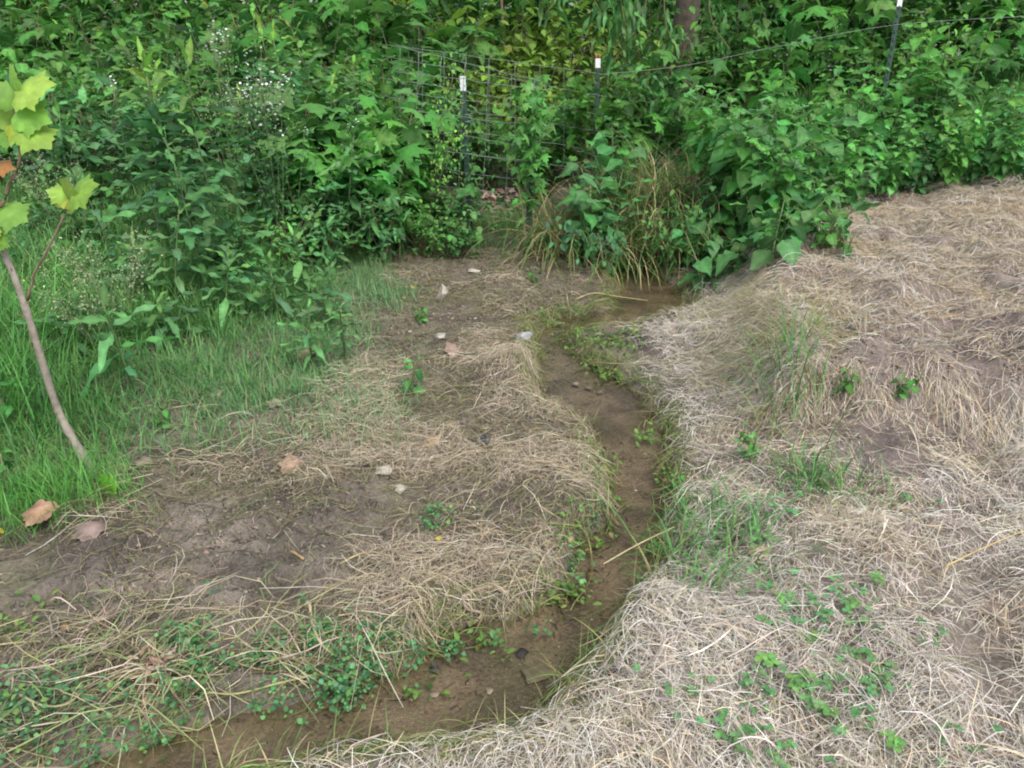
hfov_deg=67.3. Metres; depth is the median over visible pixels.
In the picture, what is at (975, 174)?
ovate leaved shrub
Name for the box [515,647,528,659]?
stone
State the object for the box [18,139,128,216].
leafy bush
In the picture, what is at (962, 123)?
ovate leaved shrub
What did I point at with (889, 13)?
lobed leaf weed
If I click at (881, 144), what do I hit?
ovate leaved shrub
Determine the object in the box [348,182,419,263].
leafy bush
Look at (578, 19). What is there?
lobed leaf weed
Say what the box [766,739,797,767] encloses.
clover
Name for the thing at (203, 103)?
leafy bush
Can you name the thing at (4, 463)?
sprout
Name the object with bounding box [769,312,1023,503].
soil clods
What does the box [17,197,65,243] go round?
leafy bush
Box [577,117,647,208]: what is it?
ovate leaved shrub
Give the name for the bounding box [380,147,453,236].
lobed leaf weed
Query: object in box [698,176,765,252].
ovate leaved shrub
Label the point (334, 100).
lance leaved weed
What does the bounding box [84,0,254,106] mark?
leafy bush
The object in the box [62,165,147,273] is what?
lance leaved weed
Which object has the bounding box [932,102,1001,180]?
ovate leaved shrub
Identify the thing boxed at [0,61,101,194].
leafy bush
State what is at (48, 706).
stalk
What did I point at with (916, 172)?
ovate leaved shrub
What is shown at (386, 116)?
lobed leaf weed
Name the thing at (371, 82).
leafy bush
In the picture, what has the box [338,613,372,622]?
stalk
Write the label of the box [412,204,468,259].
leafy bush
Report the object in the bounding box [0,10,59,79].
lobed leaf weed
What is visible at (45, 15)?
leafy bush
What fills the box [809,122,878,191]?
ovate leaved shrub
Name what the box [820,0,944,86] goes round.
leafy bush
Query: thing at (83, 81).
leafy bush
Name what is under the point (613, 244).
vine
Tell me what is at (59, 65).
leafy bush
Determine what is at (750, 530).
grass tuft
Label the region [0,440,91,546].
fine grass tuft
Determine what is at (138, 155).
lance leaved weed
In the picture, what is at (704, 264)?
leafy weed
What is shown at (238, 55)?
lobed leaf weed
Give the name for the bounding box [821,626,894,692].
clover
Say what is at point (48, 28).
lobed leaf weed
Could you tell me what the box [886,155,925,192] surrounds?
leafy weed
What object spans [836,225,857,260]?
sprout
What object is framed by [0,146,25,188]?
leafy bush
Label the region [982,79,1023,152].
ovate leaved shrub
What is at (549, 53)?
leafy bush
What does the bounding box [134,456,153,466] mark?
dead leaf
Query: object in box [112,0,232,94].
leafy bush
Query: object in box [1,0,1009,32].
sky
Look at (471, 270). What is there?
stone
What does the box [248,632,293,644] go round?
stalk
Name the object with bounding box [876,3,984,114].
leafy bush
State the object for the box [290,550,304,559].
stalk
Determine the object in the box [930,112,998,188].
ovate leaved shrub
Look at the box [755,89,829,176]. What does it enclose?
ovate leaved shrub
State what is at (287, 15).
lobed leaf weed
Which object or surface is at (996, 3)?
lobed leaf weed
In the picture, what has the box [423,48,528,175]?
leafy bush
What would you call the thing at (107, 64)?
lobed leaf weed
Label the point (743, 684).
clover
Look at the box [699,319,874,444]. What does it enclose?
grass tuft
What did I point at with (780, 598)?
clover
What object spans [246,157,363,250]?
leafy bush
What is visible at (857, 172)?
leafy weed
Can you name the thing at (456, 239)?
leafy bush
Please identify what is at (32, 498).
fine grass tuft
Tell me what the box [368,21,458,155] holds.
lobed leaf weed
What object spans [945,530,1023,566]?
stalk
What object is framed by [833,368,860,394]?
sprout
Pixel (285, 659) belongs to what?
dead stalks
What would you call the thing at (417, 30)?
leafy bush
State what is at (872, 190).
leafy weed
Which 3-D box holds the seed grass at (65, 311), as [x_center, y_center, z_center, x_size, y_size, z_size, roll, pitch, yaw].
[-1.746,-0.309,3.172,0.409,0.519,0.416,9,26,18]
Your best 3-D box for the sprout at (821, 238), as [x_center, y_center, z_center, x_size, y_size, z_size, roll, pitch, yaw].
[1.617,-0.776,3.982,0.161,0.233,0.148,12,28,24]
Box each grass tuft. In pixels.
[0,419,158,540]
[0,421,213,546]
[0,424,145,552]
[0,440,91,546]
[585,463,847,590]
[647,458,755,539]
[652,470,815,559]
[664,520,796,615]
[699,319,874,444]
[710,290,865,403]
[713,290,834,379]
[733,401,872,510]
[754,427,934,519]
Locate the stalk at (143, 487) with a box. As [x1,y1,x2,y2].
[125,478,162,495]
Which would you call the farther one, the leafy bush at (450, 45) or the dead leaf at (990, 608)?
the leafy bush at (450, 45)
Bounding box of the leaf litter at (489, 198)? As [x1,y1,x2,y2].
[471,187,535,225]
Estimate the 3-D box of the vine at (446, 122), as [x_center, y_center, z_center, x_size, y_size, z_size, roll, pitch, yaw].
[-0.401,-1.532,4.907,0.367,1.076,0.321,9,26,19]
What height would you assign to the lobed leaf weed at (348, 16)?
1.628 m
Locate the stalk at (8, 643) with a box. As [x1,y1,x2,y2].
[0,640,40,645]
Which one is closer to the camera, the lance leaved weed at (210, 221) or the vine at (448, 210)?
the lance leaved weed at (210, 221)
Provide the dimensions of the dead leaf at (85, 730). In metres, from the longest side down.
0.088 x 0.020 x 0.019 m
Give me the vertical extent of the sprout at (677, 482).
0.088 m
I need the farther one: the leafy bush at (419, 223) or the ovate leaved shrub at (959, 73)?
the ovate leaved shrub at (959, 73)
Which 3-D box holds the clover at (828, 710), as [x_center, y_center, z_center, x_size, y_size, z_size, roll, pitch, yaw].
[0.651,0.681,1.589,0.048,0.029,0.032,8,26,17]
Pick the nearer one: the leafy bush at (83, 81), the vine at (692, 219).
the vine at (692, 219)
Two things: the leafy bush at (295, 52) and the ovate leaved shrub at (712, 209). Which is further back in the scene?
the leafy bush at (295, 52)
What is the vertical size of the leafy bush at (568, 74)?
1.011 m
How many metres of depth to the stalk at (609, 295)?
4.29 m
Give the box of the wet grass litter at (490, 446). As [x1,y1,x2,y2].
[0,236,681,767]
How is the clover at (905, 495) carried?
on the cut straw
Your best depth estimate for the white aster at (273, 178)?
4.29 m
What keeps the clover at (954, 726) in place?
on the cut straw
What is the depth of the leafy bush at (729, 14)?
8.48 m
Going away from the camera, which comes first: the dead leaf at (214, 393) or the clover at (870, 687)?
the clover at (870, 687)
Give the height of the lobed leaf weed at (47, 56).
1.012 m
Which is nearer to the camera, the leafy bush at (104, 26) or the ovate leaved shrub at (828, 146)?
the ovate leaved shrub at (828, 146)
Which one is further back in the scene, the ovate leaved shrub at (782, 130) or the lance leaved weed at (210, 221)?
the ovate leaved shrub at (782, 130)
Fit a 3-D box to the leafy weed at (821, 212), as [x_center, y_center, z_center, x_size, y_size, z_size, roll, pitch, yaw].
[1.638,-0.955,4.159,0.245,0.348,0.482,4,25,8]
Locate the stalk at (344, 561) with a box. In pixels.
[339,551,395,575]
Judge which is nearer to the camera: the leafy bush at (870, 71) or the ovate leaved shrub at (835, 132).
the ovate leaved shrub at (835, 132)
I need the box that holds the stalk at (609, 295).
[576,292,647,300]
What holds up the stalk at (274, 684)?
on the watercress
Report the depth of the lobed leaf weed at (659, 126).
5.95 m
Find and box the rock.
[436,284,448,301]
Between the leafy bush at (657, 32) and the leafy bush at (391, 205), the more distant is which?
the leafy bush at (657, 32)
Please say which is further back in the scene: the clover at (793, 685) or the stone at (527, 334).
the stone at (527, 334)
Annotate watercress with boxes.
[0,487,606,767]
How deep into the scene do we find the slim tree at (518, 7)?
8.23 m
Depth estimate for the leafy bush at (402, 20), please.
8.39 m
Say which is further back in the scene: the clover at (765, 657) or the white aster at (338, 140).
the white aster at (338, 140)
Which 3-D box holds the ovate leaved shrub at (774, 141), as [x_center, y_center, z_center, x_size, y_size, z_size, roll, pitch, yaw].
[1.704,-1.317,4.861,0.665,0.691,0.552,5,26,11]
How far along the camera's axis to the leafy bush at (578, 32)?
7.66 m
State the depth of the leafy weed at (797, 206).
4.40 m
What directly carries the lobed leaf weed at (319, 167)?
on the ground at (504, 680)
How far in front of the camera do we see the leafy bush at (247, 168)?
5.26 m
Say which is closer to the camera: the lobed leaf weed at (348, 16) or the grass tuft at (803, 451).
the grass tuft at (803, 451)
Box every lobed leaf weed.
[0,7,69,150]
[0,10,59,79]
[19,52,121,161]
[50,14,150,113]
[72,43,139,156]
[157,81,229,161]
[170,3,283,157]
[198,0,317,112]
[234,0,346,87]
[239,0,373,90]
[244,87,364,194]
[253,135,354,231]
[284,123,391,234]
[309,88,407,193]
[313,92,456,219]
[316,1,395,69]
[322,122,434,237]
[325,70,421,122]
[334,139,423,249]
[354,0,502,127]
[357,134,454,250]
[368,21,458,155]
[372,88,460,219]
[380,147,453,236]
[545,93,590,177]
[564,0,715,100]
[599,82,693,180]
[641,33,741,166]
[659,83,740,179]
[700,0,798,94]
[735,0,829,121]
[742,0,806,96]
[766,0,895,95]
[800,0,895,108]
[947,0,1023,76]
[951,9,1023,101]
[960,0,1023,89]
[978,15,1023,94]
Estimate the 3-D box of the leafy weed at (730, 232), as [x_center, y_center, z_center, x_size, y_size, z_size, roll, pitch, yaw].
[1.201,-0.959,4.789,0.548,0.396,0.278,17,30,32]
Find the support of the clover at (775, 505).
on the ground at (504, 680)
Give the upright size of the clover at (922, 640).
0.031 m
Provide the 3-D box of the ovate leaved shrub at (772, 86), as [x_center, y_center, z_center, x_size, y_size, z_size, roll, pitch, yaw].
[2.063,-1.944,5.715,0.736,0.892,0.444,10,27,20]
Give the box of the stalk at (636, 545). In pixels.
[603,527,674,564]
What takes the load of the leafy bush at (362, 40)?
on the ground at (504, 680)
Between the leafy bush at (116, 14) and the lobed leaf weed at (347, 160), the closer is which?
the lobed leaf weed at (347, 160)
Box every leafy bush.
[0,0,97,74]
[0,0,176,123]
[0,4,128,118]
[0,42,112,172]
[0,48,48,150]
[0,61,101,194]
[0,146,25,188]
[0,161,95,231]
[1,52,110,169]
[1,229,49,266]
[3,1,127,103]
[11,51,118,117]
[11,190,140,262]
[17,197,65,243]
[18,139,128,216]
[34,62,165,202]
[34,239,104,286]
[47,0,219,80]
[60,94,139,177]
[62,11,237,152]
[69,52,188,162]
[70,7,175,132]
[78,141,171,192]
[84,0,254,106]
[84,61,232,172]
[85,230,168,278]
[106,47,261,183]
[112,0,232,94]
[155,0,295,105]
[156,0,283,111]
[172,222,260,285]
[177,0,334,130]
[191,70,265,165]
[195,69,294,158]
[209,207,259,255]
[210,81,306,191]
[210,162,248,207]
[223,132,299,212]
[230,29,339,131]
[235,162,316,221]
[243,184,337,271]
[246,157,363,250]
[247,62,352,117]
[265,33,412,118]
[272,0,438,110]
[276,86,376,139]
[279,34,390,95]
[288,182,419,261]
[290,191,371,272]
[318,39,431,122]
[325,0,500,101]
[328,30,456,145]
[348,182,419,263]
[373,191,459,256]
[384,39,496,172]
[387,0,506,158]
[402,0,552,148]
[407,0,502,100]
[411,162,512,245]
[412,0,589,162]
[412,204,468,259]
[419,83,504,187]
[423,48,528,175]
[439,209,497,257]
[441,0,585,132]
[443,109,513,190]
[446,60,588,188]
[460,23,589,124]
[474,78,601,200]
[499,46,616,147]
[511,20,626,136]
[527,0,647,127]
[541,13,651,130]
[545,56,667,171]
[560,20,702,144]
[580,0,738,136]
[581,6,718,158]
[594,41,702,173]
[645,0,763,105]
[647,0,779,128]
[692,0,824,118]
[818,12,934,106]
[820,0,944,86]
[846,0,949,86]
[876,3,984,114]
[1002,0,1023,69]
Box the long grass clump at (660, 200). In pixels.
[434,118,765,291]
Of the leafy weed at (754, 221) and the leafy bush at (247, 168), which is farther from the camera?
the leafy bush at (247, 168)
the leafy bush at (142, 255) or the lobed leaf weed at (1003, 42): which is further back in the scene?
the lobed leaf weed at (1003, 42)
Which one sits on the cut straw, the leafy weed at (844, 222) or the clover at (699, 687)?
the clover at (699, 687)
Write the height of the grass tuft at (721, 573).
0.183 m
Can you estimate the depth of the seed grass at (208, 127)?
4.80 m
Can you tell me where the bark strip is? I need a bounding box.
[461,584,509,626]
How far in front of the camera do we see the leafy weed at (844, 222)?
4.03 m
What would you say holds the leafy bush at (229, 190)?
on the ground at (504, 680)
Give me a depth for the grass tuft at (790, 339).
2.87 m
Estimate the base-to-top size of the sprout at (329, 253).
0.250 m
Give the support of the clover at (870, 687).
on the ground at (504, 680)
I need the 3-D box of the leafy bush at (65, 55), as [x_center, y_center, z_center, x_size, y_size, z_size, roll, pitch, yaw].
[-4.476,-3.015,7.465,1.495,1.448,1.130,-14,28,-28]
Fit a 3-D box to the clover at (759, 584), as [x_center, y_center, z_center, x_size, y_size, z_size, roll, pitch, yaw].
[0.667,0.512,1.858,0.153,0.043,0.214,-1,25,-3]
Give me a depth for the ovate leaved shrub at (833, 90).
5.40 m
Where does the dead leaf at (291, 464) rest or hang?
on the ground at (504, 680)
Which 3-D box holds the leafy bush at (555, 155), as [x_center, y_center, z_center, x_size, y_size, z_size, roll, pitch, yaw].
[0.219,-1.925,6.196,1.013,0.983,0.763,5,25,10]
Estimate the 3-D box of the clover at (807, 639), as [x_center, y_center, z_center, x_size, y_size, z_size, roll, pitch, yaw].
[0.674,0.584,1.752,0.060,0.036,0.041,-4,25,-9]
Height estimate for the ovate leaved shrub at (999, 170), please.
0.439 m
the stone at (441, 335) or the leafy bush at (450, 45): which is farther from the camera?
the leafy bush at (450, 45)
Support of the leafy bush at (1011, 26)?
on the ground at (504, 680)
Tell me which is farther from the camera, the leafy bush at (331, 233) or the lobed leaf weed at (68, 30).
the lobed leaf weed at (68, 30)
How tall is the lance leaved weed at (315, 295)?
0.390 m
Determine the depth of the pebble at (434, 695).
1.79 m
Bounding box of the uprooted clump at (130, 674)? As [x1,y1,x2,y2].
[83,630,211,716]
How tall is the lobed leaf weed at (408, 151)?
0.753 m
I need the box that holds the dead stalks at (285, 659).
[0,571,470,767]
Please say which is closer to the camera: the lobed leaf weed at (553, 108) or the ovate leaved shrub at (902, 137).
the ovate leaved shrub at (902, 137)
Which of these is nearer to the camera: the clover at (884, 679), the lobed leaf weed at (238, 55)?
the clover at (884, 679)
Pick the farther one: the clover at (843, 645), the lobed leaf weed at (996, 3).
the lobed leaf weed at (996, 3)
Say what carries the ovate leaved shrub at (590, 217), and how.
on the ground at (504, 680)
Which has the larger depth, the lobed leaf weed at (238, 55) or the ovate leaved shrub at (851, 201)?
the lobed leaf weed at (238, 55)
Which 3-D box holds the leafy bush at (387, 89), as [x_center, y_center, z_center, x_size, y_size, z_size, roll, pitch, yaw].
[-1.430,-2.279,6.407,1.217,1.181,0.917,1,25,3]
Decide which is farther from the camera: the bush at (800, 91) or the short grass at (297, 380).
the bush at (800, 91)
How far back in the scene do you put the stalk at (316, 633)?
1.85 m
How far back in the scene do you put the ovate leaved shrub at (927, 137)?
5.37 m
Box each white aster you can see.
[98,75,173,246]
[204,20,249,228]
[215,47,305,261]
[262,112,358,242]
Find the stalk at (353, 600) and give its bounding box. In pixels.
[343,596,396,613]
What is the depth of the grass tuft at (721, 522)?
2.20 m
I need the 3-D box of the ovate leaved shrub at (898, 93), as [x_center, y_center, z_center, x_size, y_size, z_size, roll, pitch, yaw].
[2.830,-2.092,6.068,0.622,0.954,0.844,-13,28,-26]
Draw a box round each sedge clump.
[0,238,148,362]
[0,247,90,389]
[0,270,128,437]
[0,275,168,475]
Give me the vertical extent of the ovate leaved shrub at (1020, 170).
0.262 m
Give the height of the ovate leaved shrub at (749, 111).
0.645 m
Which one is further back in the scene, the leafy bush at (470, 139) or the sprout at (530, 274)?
the leafy bush at (470, 139)
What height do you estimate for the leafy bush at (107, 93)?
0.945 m
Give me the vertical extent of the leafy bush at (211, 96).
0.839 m
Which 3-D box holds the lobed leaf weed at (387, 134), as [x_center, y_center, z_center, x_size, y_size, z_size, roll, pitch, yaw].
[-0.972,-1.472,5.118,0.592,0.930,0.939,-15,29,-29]
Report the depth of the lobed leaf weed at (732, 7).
8.55 m
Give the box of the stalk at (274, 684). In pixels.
[208,673,318,694]
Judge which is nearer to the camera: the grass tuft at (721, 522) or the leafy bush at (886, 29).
the grass tuft at (721, 522)
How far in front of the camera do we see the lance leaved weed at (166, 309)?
3.38 m
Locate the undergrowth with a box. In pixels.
[0,0,1023,146]
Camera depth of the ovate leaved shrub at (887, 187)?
5.03 m
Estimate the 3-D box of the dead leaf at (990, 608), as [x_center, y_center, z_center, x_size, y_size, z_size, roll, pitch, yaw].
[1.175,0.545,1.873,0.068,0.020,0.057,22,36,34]
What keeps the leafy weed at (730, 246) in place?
on the ground at (504, 680)
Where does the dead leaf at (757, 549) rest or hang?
on the cut straw
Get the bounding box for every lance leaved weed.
[10,279,115,366]
[14,96,126,213]
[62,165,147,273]
[66,280,178,400]
[90,226,191,309]
[95,35,256,251]
[100,51,204,232]
[121,285,213,350]
[127,117,269,276]
[131,191,229,315]
[139,148,247,302]
[178,244,268,328]
[200,206,287,287]
[206,83,318,214]
[231,248,311,321]
[232,11,313,162]
[266,15,401,126]
[269,222,329,290]
[274,299,339,370]
[291,251,359,330]
[304,121,394,258]
[311,71,357,144]
[321,299,365,363]
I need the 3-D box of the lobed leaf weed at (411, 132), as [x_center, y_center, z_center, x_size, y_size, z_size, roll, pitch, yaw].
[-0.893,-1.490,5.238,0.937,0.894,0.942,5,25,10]
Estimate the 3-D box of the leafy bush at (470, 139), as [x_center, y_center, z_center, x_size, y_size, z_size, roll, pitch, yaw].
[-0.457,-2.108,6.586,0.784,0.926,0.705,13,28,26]
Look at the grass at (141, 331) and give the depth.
3.43 m
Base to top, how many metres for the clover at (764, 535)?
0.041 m
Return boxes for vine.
[415,52,473,223]
[418,133,504,236]
[419,115,468,210]
[507,74,562,229]
[545,216,629,270]
[639,209,711,265]
[654,190,737,270]
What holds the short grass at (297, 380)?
on the ground at (504, 680)
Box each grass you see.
[0,121,85,235]
[0,150,403,542]
[0,239,730,767]
[20,235,148,366]
[38,218,162,323]
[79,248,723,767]
[94,244,436,465]
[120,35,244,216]
[318,192,550,269]
[655,258,937,482]
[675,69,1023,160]
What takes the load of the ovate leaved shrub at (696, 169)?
on the ground at (504, 680)
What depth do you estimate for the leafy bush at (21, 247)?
3.96 m
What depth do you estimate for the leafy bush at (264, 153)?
5.38 m
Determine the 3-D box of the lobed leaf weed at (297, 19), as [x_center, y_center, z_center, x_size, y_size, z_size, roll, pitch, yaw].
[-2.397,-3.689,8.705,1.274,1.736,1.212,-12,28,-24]
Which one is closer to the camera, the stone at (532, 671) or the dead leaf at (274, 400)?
the stone at (532, 671)
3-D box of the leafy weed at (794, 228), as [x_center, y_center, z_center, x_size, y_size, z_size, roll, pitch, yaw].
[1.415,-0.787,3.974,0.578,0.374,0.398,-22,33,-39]
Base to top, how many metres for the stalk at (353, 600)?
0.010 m
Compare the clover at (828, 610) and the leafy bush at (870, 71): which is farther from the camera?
the leafy bush at (870, 71)
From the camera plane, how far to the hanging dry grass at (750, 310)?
3.09 m
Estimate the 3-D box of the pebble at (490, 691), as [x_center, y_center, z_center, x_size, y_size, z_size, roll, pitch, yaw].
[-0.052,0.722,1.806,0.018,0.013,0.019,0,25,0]
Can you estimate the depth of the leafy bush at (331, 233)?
4.51 m
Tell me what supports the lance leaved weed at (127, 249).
on the ground at (504, 680)
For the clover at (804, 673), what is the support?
on the cut straw
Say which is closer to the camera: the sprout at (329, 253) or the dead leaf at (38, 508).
the dead leaf at (38, 508)
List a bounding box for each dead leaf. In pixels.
[21,499,59,525]
[71,521,107,541]
[76,708,110,739]
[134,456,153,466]
[208,389,223,399]
[267,397,282,407]
[278,452,303,474]
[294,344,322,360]
[424,433,442,447]
[431,660,439,673]
[444,341,462,357]
[743,541,768,558]
[980,599,1009,619]
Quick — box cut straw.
[283,169,1023,767]
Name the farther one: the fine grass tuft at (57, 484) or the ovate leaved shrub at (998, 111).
the ovate leaved shrub at (998, 111)
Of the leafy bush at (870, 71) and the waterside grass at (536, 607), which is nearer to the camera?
the waterside grass at (536, 607)
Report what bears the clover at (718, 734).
on the cut straw
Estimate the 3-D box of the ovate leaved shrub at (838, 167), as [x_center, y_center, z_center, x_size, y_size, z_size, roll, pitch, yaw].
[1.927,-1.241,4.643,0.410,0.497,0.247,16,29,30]
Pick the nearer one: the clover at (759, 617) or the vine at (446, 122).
the clover at (759, 617)
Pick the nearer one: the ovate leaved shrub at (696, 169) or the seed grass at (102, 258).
the seed grass at (102, 258)
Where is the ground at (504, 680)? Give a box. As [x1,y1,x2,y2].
[0,36,1023,767]
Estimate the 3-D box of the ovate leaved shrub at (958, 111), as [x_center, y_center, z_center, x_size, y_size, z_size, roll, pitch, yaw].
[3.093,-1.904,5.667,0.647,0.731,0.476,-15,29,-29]
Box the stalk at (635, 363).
[590,359,685,364]
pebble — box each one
[430,692,439,697]
[486,688,492,694]
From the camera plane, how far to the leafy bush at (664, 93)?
6.07 m
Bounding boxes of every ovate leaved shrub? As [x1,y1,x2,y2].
[552,156,658,253]
[556,184,644,278]
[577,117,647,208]
[675,75,747,183]
[679,128,757,207]
[683,99,730,193]
[696,89,866,234]
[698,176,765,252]
[700,93,788,175]
[707,96,840,242]
[736,134,826,235]
[738,117,844,228]
[744,57,851,162]
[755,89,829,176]
[766,67,878,154]
[773,155,839,220]
[787,96,894,176]
[800,136,872,212]
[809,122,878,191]
[810,72,896,153]
[826,157,887,208]
[840,54,941,169]
[843,125,889,187]
[864,133,925,200]
[867,108,922,182]
[871,77,978,168]
[873,93,928,167]
[888,71,975,163]
[894,19,1001,171]
[896,147,941,194]
[901,127,951,183]
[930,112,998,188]
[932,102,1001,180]
[939,109,994,175]
[960,141,993,186]
[967,89,1023,163]
[970,112,1023,179]
[979,82,1023,175]
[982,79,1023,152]
[985,122,1023,184]
[1000,97,1023,179]
[1001,101,1023,131]
[1010,140,1023,183]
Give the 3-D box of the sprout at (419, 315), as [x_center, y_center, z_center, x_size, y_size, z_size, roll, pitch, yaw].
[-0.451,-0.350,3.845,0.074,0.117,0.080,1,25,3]
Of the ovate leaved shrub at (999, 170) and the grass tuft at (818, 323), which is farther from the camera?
the ovate leaved shrub at (999, 170)
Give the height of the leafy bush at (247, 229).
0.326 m
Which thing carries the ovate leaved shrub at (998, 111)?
on the ground at (504, 680)
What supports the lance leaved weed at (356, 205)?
on the ground at (504, 680)
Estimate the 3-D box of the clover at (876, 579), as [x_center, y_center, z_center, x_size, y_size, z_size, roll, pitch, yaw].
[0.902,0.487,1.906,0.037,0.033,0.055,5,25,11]
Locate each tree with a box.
[392,0,604,147]
[538,0,734,158]
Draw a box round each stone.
[375,465,391,474]
[395,484,405,493]
[437,333,445,338]
[467,268,479,272]
[472,434,490,443]
[513,332,532,341]
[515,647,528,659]
[521,663,552,683]
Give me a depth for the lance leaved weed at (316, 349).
3.26 m
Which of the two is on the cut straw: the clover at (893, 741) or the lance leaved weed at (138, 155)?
the clover at (893, 741)
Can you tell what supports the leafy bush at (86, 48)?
on the ground at (504, 680)
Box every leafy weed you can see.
[646,225,705,271]
[660,218,751,295]
[666,200,747,257]
[691,225,760,281]
[702,210,747,252]
[728,191,790,251]
[744,191,840,271]
[775,181,843,227]
[776,171,847,207]
[787,197,880,245]
[792,175,850,235]
[811,145,882,207]
[850,161,895,197]
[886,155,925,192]
[905,136,980,186]
[963,153,982,178]
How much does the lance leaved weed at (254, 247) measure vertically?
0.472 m
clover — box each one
[632,664,716,723]
[684,683,700,692]
[713,707,745,742]
[726,724,756,760]
[730,435,757,450]
[731,700,773,735]
[740,680,771,714]
[741,663,777,695]
[747,565,813,622]
[751,521,775,541]
[754,660,773,684]
[755,651,781,669]
[756,615,786,633]
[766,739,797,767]
[768,491,803,517]
[774,591,788,603]
[778,651,859,716]
[779,592,827,623]
[785,599,830,624]
[785,673,804,692]
[795,630,820,645]
[798,668,816,679]
[798,677,827,708]
[804,684,873,763]
[811,592,844,614]
[820,705,839,718]
[821,626,893,653]
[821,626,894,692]
[828,573,867,596]
[833,587,885,627]
[833,674,877,716]
[835,654,898,721]
[840,600,869,624]
[847,596,861,609]
[860,647,897,674]
[869,570,885,587]
[876,475,943,506]
[878,663,911,689]
[879,730,905,753]
[918,617,948,646]
[933,721,962,742]
[936,724,1002,767]
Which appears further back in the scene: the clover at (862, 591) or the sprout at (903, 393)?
the sprout at (903, 393)
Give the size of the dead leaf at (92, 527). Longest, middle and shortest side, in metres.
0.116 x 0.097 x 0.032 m
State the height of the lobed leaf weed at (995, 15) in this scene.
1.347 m
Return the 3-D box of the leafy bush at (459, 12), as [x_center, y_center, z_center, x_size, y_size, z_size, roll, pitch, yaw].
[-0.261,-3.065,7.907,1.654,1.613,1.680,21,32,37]
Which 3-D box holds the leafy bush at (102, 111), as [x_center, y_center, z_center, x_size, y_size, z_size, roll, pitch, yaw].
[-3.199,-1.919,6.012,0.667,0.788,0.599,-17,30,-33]
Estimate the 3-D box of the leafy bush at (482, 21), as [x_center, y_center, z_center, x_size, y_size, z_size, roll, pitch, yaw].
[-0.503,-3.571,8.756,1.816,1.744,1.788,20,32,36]
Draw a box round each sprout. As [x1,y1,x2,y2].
[0,380,33,425]
[0,449,22,507]
[148,400,172,432]
[312,236,335,273]
[397,356,425,394]
[414,300,428,323]
[526,267,541,283]
[669,467,684,491]
[739,420,762,460]
[810,214,843,249]
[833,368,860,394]
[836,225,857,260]
[889,371,924,399]
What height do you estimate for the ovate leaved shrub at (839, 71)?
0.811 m
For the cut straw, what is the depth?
1.99 m
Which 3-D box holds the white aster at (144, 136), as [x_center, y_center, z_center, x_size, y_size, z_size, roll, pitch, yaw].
[-1.968,-1.103,4.119,0.302,1.050,0.227,0,25,0]
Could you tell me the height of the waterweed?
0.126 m
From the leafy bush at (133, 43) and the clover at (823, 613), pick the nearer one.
the clover at (823, 613)
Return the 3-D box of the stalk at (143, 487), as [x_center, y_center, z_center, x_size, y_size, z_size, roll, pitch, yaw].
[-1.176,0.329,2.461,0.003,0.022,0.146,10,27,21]
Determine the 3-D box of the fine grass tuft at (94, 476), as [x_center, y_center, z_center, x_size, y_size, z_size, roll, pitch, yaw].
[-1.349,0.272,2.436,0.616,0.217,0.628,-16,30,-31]
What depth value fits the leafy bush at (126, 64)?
6.42 m
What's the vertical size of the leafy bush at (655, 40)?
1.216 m
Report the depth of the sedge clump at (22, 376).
2.89 m
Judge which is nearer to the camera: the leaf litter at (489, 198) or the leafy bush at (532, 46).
the leaf litter at (489, 198)
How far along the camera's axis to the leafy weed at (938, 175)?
5.46 m
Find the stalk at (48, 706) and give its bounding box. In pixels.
[19,692,81,707]
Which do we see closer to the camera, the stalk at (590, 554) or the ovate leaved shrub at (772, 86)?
the stalk at (590, 554)
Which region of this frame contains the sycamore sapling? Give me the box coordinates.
[0,64,116,496]
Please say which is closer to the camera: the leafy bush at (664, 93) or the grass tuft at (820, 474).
the grass tuft at (820, 474)
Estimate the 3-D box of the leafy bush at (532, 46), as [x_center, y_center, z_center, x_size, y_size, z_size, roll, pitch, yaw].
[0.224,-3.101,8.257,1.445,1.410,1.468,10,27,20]
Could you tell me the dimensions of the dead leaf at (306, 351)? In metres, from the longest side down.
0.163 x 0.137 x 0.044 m
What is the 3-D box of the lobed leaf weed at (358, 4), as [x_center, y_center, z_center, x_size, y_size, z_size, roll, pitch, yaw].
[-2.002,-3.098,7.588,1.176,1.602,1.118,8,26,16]
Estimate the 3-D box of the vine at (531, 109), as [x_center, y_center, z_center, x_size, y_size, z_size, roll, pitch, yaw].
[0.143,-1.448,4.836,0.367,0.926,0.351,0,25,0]
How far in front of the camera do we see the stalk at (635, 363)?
3.37 m
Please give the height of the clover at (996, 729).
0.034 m
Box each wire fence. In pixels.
[379,0,1023,180]
[395,44,549,247]
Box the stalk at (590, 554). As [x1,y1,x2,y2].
[550,522,592,610]
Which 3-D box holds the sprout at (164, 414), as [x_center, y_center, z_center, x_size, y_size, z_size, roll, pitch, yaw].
[-1.304,0.128,2.856,0.074,0.117,0.080,-3,25,-7]
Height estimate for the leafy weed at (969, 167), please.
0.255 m
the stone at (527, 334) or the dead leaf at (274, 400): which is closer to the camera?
the dead leaf at (274, 400)
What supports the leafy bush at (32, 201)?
on the ground at (504, 680)
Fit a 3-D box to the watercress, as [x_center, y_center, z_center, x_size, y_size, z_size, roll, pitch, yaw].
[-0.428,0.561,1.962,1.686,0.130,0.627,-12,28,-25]
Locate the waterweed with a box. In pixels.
[0,307,701,713]
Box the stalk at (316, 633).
[308,600,330,652]

